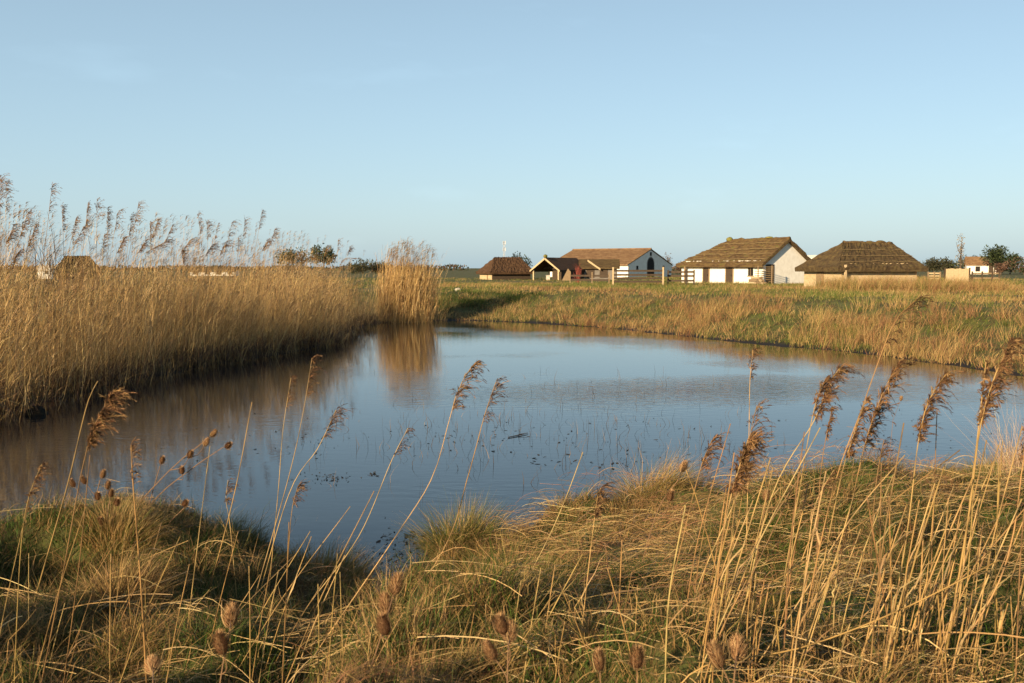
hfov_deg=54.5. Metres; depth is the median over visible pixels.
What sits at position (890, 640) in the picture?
reed
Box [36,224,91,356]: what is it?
reed
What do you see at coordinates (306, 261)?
reed
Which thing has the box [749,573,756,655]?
reed
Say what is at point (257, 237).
reed
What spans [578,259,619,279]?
byre
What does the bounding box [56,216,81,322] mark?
reed
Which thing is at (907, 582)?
reed
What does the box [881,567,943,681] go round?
reed
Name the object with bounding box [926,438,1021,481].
grass tussock
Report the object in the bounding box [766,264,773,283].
side door
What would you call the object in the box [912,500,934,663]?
reed
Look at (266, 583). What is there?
reed
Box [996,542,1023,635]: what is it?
reed
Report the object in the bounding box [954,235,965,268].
poplar tree
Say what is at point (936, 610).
reed
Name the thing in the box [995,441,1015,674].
reed
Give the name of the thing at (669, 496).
teasel
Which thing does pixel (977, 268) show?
window
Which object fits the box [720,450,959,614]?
reed
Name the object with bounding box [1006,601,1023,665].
reed
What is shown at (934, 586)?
reed
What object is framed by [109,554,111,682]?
reed
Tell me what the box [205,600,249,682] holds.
teasel
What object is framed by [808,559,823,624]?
reed
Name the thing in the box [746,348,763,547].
reed
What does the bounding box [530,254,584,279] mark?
open shed
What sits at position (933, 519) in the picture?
reed
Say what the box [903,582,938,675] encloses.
reed
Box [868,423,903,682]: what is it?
reed
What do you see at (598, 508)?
reed
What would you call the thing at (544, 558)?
grass tussock
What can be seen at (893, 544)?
reed
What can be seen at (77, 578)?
reed
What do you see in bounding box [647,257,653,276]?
arched door
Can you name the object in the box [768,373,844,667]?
reed
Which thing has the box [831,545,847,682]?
reed
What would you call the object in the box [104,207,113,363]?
reed
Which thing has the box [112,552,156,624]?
reed
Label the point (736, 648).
teasel
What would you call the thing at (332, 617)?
reed
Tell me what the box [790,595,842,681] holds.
reed
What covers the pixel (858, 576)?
reed
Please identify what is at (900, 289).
meadow grass
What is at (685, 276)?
fence
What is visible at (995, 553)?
reed
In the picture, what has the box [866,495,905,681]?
reed
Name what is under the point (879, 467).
reed
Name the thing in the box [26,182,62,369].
reed
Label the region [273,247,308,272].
tree
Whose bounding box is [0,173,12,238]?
reed
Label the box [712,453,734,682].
reed
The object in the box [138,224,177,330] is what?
reed
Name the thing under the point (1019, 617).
reed
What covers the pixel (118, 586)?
reed
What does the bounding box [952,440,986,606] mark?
reed
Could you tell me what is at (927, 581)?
reed
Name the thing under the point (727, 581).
reed
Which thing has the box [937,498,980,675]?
reed
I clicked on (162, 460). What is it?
teasel
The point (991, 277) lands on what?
fence
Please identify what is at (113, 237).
reed
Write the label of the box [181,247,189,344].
reed
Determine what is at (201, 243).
reed
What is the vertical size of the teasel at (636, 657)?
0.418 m
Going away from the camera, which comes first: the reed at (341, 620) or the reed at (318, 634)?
the reed at (318, 634)
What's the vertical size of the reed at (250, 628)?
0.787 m
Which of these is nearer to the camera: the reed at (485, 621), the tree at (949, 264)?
the reed at (485, 621)
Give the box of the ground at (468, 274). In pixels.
[0,268,1023,682]
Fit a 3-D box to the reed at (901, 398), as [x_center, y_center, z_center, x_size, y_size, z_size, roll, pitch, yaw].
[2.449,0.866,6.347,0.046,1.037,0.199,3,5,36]
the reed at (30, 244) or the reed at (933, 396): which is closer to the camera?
the reed at (933, 396)
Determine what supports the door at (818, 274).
in the thatched hut at (864, 258)
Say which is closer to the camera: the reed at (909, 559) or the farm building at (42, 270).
the reed at (909, 559)
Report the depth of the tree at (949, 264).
268.36 m
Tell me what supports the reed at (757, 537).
on the ground at (468, 274)
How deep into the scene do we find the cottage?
82.18 m
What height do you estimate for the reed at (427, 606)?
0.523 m
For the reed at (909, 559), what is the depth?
4.29 m
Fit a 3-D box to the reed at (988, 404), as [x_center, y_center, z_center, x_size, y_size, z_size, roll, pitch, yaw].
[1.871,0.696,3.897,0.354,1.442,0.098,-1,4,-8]
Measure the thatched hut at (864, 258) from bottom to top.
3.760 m
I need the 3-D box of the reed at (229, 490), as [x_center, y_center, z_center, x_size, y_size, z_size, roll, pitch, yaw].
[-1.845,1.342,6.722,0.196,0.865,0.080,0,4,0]
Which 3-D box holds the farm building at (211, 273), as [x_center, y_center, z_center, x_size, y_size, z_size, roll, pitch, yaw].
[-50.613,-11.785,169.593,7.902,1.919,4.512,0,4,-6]
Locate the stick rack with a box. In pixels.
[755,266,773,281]
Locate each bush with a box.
[345,258,379,273]
[370,260,395,272]
[573,264,580,281]
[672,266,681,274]
[994,261,1008,274]
[1002,256,1023,274]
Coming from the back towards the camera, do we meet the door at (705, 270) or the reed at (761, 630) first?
the door at (705, 270)
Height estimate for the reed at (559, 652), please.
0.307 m
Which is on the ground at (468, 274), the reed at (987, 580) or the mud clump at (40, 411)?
the reed at (987, 580)
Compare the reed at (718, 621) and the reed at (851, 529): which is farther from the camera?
the reed at (851, 529)
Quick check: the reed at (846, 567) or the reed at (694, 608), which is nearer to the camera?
the reed at (694, 608)
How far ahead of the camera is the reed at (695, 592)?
4.45 m
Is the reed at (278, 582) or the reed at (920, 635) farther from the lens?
the reed at (278, 582)
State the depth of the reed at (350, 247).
42.84 m
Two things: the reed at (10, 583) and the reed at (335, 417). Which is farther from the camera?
the reed at (335, 417)
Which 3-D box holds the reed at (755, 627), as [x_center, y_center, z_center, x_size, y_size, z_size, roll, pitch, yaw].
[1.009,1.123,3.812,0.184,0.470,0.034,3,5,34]
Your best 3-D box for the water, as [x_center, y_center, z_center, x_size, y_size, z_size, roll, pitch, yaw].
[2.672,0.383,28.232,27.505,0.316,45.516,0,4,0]
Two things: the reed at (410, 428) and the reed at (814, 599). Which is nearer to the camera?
the reed at (814, 599)
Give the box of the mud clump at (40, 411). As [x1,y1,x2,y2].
[25,404,47,414]
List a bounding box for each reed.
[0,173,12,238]
[0,210,34,300]
[0,223,23,257]
[0,528,22,633]
[1,224,40,353]
[2,249,26,355]
[5,181,15,340]
[14,461,51,682]
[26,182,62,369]
[28,553,28,645]
[33,381,97,605]
[34,507,85,682]
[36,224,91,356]
[41,387,137,682]
[49,603,64,666]
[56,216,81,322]
[56,539,116,644]
[60,202,70,363]
[62,620,108,671]
[63,456,90,682]
[66,575,98,677]
[71,200,91,353]
[85,239,181,341]
[93,207,127,361]
[94,197,110,356]
[97,235,132,353]
[99,233,115,357]
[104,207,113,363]
[108,200,146,359]
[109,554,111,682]
[112,535,124,637]
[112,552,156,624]
[112,562,149,640]
[114,239,149,355]
[117,212,136,338]
[119,537,179,682]
[121,522,161,682]
[127,217,162,325]
[127,577,131,634]
[130,437,166,682]
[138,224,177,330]
[149,219,155,338]
[160,595,192,682]
[166,237,198,304]
[166,564,189,682]
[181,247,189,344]
[186,447,215,633]
[191,241,220,331]
[197,211,210,331]
[205,219,213,340]
[206,403,251,600]
[208,240,234,339]
[210,533,237,644]
[214,220,239,315]
[224,478,244,595]
[233,507,349,677]
[236,216,249,327]
[237,235,243,332]
[238,551,298,611]
[243,210,265,325]
[243,238,274,331]
[248,532,309,636]
[249,566,250,682]
[251,354,326,609]
[251,560,271,682]
[255,403,354,606]
[257,228,280,292]
[259,570,280,681]
[262,536,311,677]
[268,375,295,594]
[268,579,324,676]
[282,522,300,682]
[285,491,373,682]
[286,481,310,607]
[292,555,344,682]
[294,427,415,623]
[296,256,319,319]
[298,251,305,314]
[302,360,489,673]
[318,584,319,682]
[319,245,332,313]
[323,609,337,681]
[327,553,337,679]
[340,574,343,668]
[343,246,355,300]
[376,613,402,660]
[421,577,431,647]
[431,376,507,569]
[467,602,475,653]
[485,604,485,640]
[500,590,555,682]
[520,554,582,681]
[523,568,540,681]
[526,452,582,580]
[532,578,575,627]
[544,565,554,638]
[554,621,564,682]
[555,630,555,669]
[559,583,595,675]
[581,481,616,620]
[607,568,630,652]
[618,540,622,623]
[622,572,631,626]
[634,586,637,642]
[664,432,729,615]
[664,505,714,682]
[681,560,999,682]
[684,423,730,629]
[686,470,725,640]
[689,492,738,612]
[690,592,728,626]
[693,501,708,605]
[694,428,819,682]
[694,554,708,620]
[698,429,774,659]
[698,530,726,671]
[700,520,756,682]
[702,465,806,640]
[703,580,746,682]
[704,500,734,629]
[704,500,753,626]
[705,486,726,616]
[708,518,737,682]
[710,564,770,632]
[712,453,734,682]
[716,565,745,612]
[717,398,775,618]
[719,458,770,630]
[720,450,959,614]
[722,493,735,682]
[727,499,787,629]
[727,513,767,624]
[735,566,784,634]
[740,362,866,623]
[743,467,772,606]
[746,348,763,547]
[746,573,751,682]
[749,484,768,632]
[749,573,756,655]
[750,571,772,681]
[752,455,904,671]
[752,584,769,681]
[754,605,758,677]
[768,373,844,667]
[768,495,819,639]
[772,587,784,677]
[774,528,813,649]
[779,560,848,670]
[782,432,804,681]
[785,484,839,640]
[786,478,818,625]
[788,574,808,682]
[790,471,826,682]
[790,573,867,673]
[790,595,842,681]
[792,294,936,680]
[793,544,849,682]
[799,494,854,675]
[802,394,879,681]
[803,570,804,665]
[805,465,845,571]
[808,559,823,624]
[809,534,819,615]
[814,572,832,632]
[816,406,849,579]
[821,357,917,654]
[831,529,860,609]
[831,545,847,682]
[835,473,893,662]
[835,612,854,665]
[850,541,866,610]
[853,584,893,678]
[857,565,896,638]
[858,506,918,681]
[863,531,908,647]
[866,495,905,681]
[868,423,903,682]
[870,436,898,580]
[876,525,895,609]
[877,463,906,681]
[879,576,920,682]
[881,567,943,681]
[883,567,906,650]
[883,605,897,681]
[886,466,944,681]
[886,483,951,652]
[887,369,967,643]
[889,497,892,639]
[893,522,925,637]
[895,509,1023,655]
[896,500,926,650]
[897,478,972,679]
[900,552,951,644]
[901,581,913,656]
[903,579,921,650]
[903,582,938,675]
[906,482,955,619]
[907,580,921,654]
[908,514,951,657]
[908,521,960,673]
[909,588,927,682]
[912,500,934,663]
[915,539,923,680]
[918,463,992,665]
[926,560,966,675]
[927,412,936,651]
[928,501,1006,682]
[931,549,956,679]
[934,419,1023,682]
[934,570,973,672]
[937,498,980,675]
[937,589,978,682]
[939,506,961,662]
[942,498,962,682]
[943,445,1021,666]
[944,336,1023,665]
[945,595,983,647]
[948,499,1021,680]
[948,576,964,661]
[949,607,993,682]
[951,360,991,682]
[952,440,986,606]
[955,490,973,681]
[959,522,983,662]
[960,552,992,673]
[961,546,1023,679]
[962,528,980,672]
[962,580,972,647]
[964,521,1022,672]
[970,426,1022,681]
[972,507,1009,677]
[972,530,986,636]
[975,608,983,675]
[991,603,1007,674]
[994,464,999,654]
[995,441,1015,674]
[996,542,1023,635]
[1000,601,1007,680]
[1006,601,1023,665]
[1010,596,1012,680]
[1011,575,1023,633]
[1013,592,1023,654]
[1015,512,1023,681]
[1015,600,1023,647]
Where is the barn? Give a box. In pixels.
[550,248,672,276]
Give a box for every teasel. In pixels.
[68,468,116,509]
[97,488,121,530]
[139,429,218,502]
[143,651,164,682]
[149,455,165,503]
[150,441,232,504]
[164,498,192,531]
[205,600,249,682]
[366,566,410,680]
[478,602,518,682]
[582,646,611,682]
[622,642,651,682]
[642,459,692,562]
[696,633,756,682]
[756,489,770,560]
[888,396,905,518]
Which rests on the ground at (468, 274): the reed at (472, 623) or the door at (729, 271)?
the reed at (472, 623)
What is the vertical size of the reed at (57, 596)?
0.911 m
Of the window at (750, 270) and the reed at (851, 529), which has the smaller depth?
the reed at (851, 529)
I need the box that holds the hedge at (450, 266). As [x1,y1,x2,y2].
[0,264,958,270]
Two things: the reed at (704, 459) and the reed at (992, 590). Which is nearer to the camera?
the reed at (992, 590)
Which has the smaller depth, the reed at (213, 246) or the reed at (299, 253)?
the reed at (213, 246)
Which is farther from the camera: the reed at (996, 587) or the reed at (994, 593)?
the reed at (994, 593)
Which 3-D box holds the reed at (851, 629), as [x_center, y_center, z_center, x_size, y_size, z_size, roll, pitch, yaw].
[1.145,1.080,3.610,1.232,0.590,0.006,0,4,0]
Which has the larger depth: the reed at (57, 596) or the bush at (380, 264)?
the bush at (380, 264)
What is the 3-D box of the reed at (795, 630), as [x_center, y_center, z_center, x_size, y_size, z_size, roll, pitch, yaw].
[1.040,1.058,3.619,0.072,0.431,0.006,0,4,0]
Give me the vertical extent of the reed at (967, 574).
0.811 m
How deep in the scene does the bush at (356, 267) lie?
238.66 m
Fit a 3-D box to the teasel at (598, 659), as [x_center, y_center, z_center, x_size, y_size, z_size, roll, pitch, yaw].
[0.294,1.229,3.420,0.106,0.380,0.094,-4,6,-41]
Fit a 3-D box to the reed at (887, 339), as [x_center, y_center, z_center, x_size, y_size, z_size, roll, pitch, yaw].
[1.409,0.641,4.050,0.583,1.669,0.181,0,4,3]
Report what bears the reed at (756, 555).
on the ground at (468, 274)
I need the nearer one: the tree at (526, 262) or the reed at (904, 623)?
the reed at (904, 623)
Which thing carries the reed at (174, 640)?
on the ground at (468, 274)
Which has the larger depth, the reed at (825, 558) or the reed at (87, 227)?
the reed at (87, 227)
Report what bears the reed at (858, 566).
on the ground at (468, 274)
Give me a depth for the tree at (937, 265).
257.91 m
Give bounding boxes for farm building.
[36,265,55,278]
[189,267,239,275]
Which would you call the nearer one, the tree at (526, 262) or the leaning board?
the leaning board
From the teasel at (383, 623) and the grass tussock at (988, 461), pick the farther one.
the grass tussock at (988, 461)
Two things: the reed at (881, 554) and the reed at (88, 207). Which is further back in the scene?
the reed at (88, 207)
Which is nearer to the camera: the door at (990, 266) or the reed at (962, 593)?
the reed at (962, 593)
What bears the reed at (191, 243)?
on the ground at (468, 274)
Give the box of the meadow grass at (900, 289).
[9,272,1023,375]
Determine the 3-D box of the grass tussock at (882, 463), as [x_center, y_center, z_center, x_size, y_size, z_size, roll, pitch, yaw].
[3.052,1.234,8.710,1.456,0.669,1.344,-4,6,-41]
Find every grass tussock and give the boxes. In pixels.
[41,544,190,615]
[48,488,186,569]
[156,491,296,557]
[262,533,395,592]
[371,486,529,564]
[476,543,593,582]
[574,441,728,510]
[820,447,924,480]
[879,452,964,479]
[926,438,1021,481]
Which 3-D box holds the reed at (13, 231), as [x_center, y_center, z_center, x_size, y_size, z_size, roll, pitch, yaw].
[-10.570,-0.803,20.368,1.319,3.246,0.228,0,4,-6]
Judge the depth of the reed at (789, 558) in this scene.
3.68 m
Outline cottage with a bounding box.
[676,236,810,283]
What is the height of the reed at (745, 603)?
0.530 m
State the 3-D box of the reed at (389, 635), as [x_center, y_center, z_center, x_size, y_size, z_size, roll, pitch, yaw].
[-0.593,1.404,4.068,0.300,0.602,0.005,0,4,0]
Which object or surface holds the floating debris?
on the water
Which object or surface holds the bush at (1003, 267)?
on the ground at (468, 274)
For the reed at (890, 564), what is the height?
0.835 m
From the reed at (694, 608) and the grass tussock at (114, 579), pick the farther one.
the grass tussock at (114, 579)
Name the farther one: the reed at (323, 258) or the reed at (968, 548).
the reed at (323, 258)
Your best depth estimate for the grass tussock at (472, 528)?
8.91 m
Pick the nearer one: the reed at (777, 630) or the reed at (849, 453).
the reed at (777, 630)
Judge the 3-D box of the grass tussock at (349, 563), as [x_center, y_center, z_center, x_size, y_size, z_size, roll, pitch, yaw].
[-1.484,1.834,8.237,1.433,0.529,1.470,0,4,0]
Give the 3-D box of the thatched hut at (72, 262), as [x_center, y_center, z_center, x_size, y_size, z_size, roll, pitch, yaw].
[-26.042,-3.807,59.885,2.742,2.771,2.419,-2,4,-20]
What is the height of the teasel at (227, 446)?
1.101 m
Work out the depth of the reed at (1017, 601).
4.62 m
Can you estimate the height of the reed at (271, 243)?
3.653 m
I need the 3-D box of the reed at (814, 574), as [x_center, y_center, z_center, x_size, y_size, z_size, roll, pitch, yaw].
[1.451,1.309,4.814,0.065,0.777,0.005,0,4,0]
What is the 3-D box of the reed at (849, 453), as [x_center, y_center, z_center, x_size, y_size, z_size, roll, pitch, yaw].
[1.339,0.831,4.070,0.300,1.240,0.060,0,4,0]
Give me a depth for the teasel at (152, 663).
3.47 m
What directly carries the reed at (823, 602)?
on the ground at (468, 274)
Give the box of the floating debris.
[161,402,1022,580]
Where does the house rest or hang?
on the ground at (468, 274)
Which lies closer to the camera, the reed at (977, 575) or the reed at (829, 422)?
the reed at (977, 575)
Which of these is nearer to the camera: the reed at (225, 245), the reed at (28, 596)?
the reed at (28, 596)
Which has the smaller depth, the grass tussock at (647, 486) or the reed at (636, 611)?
the reed at (636, 611)
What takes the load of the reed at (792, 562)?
on the ground at (468, 274)
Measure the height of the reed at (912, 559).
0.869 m
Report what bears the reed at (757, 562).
on the ground at (468, 274)
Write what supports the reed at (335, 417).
on the ground at (468, 274)
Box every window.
[748,268,753,276]
[975,266,979,271]
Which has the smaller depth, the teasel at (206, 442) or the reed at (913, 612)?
the reed at (913, 612)
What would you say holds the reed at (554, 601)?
on the ground at (468, 274)
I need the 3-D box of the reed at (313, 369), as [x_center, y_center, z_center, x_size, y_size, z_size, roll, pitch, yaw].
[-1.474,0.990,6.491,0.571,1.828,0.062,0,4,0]
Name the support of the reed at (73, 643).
on the ground at (468, 274)
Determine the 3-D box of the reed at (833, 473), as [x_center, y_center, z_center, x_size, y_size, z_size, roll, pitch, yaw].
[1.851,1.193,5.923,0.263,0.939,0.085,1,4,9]
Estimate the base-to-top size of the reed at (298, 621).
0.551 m
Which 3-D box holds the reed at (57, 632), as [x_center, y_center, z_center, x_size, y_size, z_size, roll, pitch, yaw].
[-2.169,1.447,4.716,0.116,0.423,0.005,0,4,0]
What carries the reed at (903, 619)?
on the ground at (468, 274)
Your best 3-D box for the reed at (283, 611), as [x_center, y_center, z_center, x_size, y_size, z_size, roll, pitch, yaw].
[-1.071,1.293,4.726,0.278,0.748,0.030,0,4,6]
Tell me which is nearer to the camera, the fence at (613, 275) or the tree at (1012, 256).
the fence at (613, 275)
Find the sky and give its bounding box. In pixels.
[0,0,1023,267]
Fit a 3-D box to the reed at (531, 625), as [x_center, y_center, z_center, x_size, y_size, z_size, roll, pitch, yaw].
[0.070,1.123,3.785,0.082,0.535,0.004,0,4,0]
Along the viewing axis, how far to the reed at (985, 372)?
3.96 m
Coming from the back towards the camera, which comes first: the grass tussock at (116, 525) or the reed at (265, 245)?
the reed at (265, 245)
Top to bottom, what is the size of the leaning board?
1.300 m
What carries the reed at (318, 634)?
on the ground at (468, 274)
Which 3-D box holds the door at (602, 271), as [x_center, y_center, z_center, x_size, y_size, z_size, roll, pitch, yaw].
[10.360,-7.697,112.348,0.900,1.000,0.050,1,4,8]
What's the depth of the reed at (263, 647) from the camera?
3.86 m
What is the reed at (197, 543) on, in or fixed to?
on the ground at (468, 274)
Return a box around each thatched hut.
[54,255,103,289]
[476,257,532,279]
[795,240,927,287]
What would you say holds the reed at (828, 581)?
on the ground at (468, 274)
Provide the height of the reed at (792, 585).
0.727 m
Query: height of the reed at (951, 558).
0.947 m
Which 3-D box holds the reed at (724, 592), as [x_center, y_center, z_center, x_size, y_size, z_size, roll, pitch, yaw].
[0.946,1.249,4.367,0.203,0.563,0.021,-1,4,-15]
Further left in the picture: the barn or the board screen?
the barn
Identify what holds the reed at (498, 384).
on the ground at (468, 274)
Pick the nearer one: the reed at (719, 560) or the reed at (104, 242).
the reed at (719, 560)
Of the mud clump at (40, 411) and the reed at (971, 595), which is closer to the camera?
the reed at (971, 595)
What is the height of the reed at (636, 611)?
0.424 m
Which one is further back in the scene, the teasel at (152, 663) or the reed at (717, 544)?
the reed at (717, 544)
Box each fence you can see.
[569,272,609,283]
[612,267,663,284]
[667,270,694,285]
[927,272,940,280]
[971,271,999,281]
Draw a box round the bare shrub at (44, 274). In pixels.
[9,212,88,359]
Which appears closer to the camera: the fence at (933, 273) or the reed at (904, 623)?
the reed at (904, 623)
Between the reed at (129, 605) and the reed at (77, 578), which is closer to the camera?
the reed at (77, 578)
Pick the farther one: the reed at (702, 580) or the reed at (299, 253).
the reed at (299, 253)
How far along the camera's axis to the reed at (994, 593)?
4.36 m
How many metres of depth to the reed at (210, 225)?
28.80 m
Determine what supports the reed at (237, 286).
on the ground at (468, 274)
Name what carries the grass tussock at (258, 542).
on the ground at (468, 274)
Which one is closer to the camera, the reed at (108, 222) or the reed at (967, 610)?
the reed at (967, 610)
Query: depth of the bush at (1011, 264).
199.50 m
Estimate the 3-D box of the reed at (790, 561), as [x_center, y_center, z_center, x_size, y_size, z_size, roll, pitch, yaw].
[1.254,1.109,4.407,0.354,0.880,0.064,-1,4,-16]
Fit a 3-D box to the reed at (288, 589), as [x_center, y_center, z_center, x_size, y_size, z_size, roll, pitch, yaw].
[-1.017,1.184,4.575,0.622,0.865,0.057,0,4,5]
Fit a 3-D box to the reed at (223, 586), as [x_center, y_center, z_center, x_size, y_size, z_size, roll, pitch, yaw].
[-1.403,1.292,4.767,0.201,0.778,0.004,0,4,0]
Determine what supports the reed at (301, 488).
on the ground at (468, 274)
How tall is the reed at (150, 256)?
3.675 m
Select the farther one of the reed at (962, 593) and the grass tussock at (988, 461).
the grass tussock at (988, 461)
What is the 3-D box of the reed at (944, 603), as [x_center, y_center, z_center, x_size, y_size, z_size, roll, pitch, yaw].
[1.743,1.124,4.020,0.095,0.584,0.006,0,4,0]
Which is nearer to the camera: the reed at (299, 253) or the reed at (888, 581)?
the reed at (888, 581)
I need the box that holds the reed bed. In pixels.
[0,200,399,423]
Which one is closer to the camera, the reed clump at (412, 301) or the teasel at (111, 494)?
the teasel at (111, 494)
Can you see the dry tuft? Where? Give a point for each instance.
(1009, 461)
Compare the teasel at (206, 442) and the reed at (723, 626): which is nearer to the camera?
the reed at (723, 626)
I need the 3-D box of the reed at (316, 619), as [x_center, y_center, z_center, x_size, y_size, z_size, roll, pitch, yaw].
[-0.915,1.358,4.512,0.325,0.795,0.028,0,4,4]
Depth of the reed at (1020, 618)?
4.48 m
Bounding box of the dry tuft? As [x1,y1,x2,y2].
[938,396,1023,478]
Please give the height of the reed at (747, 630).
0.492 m
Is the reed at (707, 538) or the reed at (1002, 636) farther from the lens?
the reed at (707, 538)
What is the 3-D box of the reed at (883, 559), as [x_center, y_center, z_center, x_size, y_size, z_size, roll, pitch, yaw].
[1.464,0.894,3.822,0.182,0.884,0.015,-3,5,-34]
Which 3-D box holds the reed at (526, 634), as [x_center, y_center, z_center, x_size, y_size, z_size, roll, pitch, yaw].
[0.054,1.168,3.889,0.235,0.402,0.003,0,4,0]
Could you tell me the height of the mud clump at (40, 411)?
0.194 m
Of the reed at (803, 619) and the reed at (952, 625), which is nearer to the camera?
the reed at (803, 619)
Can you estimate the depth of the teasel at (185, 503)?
6.98 m
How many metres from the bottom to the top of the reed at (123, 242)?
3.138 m
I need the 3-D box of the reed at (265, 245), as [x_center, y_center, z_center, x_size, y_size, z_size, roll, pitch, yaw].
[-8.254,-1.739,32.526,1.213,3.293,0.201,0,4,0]
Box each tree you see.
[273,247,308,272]
[308,243,336,272]
[511,251,532,266]
[922,256,947,271]
[939,256,957,270]
[952,255,976,268]
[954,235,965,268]
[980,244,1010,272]
[1003,251,1023,273]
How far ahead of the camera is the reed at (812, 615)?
3.88 m
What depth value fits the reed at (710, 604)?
3.78 m
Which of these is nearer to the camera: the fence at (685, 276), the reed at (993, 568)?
the reed at (993, 568)
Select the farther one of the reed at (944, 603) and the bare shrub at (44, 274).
the bare shrub at (44, 274)
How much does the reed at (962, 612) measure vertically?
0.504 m
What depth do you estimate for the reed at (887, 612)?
4.13 m
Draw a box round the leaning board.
[562,269,569,280]
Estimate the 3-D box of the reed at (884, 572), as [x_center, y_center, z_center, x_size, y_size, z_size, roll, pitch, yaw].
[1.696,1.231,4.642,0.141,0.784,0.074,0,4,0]
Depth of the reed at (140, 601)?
4.15 m
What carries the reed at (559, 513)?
on the ground at (468, 274)
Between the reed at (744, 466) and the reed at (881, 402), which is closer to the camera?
the reed at (744, 466)
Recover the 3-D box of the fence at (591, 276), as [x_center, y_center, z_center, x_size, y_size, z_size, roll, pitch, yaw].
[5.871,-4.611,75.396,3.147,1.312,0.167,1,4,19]
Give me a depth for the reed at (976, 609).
4.37 m
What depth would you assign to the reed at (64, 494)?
5.68 m
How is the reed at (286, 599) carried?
on the ground at (468, 274)
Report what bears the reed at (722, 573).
on the ground at (468, 274)
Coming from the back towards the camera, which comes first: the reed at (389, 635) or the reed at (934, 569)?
the reed at (389, 635)
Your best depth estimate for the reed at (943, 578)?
3.62 m
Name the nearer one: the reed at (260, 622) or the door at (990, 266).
the reed at (260, 622)
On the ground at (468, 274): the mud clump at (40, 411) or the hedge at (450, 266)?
the hedge at (450, 266)
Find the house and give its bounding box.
[964,257,1002,272]
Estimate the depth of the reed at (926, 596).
4.46 m
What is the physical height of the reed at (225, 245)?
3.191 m
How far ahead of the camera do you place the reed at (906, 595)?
3.62 m
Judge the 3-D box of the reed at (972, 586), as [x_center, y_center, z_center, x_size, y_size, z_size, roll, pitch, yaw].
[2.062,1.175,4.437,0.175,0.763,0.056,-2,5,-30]
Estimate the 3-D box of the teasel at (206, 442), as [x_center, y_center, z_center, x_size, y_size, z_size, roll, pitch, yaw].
[-2.632,1.203,7.135,1.096,1.171,0.292,0,4,0]
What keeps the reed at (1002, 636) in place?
on the ground at (468, 274)
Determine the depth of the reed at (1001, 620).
3.81 m
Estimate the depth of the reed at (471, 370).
4.84 m
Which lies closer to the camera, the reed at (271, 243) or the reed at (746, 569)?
the reed at (746, 569)
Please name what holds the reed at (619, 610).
on the ground at (468, 274)
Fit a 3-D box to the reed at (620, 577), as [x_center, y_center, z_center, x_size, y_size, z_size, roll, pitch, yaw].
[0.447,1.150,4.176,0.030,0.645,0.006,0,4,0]
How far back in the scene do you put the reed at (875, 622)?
4.02 m
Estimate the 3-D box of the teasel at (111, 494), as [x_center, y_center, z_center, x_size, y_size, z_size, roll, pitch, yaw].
[-2.817,1.406,6.840,0.342,0.817,0.175,0,4,0]
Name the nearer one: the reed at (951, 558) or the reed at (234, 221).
the reed at (951, 558)
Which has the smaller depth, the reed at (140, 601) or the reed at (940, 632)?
the reed at (940, 632)
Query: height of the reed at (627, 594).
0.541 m
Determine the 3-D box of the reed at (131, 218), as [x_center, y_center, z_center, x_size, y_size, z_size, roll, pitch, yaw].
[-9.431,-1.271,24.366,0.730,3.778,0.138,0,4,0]
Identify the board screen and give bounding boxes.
[944,268,970,281]
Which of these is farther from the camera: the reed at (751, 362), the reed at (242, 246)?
the reed at (242, 246)
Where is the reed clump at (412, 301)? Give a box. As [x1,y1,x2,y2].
[361,238,451,322]
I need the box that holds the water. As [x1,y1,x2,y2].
[0,320,1023,597]
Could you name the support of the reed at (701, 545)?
on the ground at (468, 274)
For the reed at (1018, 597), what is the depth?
3.52 m
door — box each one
[586,269,593,277]
[600,269,607,277]
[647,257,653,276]
[702,267,709,282]
[725,267,733,282]
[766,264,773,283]
[816,272,823,287]
[988,265,992,272]
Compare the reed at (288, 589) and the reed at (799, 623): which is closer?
the reed at (799, 623)
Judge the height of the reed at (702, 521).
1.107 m
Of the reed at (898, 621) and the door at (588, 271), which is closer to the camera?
the reed at (898, 621)
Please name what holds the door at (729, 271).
in the cottage
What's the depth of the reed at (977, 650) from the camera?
3.85 m
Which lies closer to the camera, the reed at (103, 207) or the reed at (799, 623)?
the reed at (799, 623)
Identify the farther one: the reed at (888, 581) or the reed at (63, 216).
the reed at (63, 216)
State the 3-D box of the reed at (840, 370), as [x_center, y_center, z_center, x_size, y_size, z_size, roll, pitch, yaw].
[1.272,0.730,4.387,0.563,1.293,0.106,0,4,0]
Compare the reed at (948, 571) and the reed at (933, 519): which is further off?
the reed at (933, 519)
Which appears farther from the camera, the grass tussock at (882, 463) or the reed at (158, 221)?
the reed at (158, 221)
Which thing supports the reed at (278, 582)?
on the ground at (468, 274)
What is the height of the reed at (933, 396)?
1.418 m
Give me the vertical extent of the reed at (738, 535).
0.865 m
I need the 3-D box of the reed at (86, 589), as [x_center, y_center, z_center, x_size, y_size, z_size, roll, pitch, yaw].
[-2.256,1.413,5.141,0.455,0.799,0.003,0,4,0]
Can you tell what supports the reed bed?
on the ground at (468, 274)
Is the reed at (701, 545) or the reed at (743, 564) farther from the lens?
the reed at (701, 545)
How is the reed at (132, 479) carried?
on the ground at (468, 274)
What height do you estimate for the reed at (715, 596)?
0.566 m

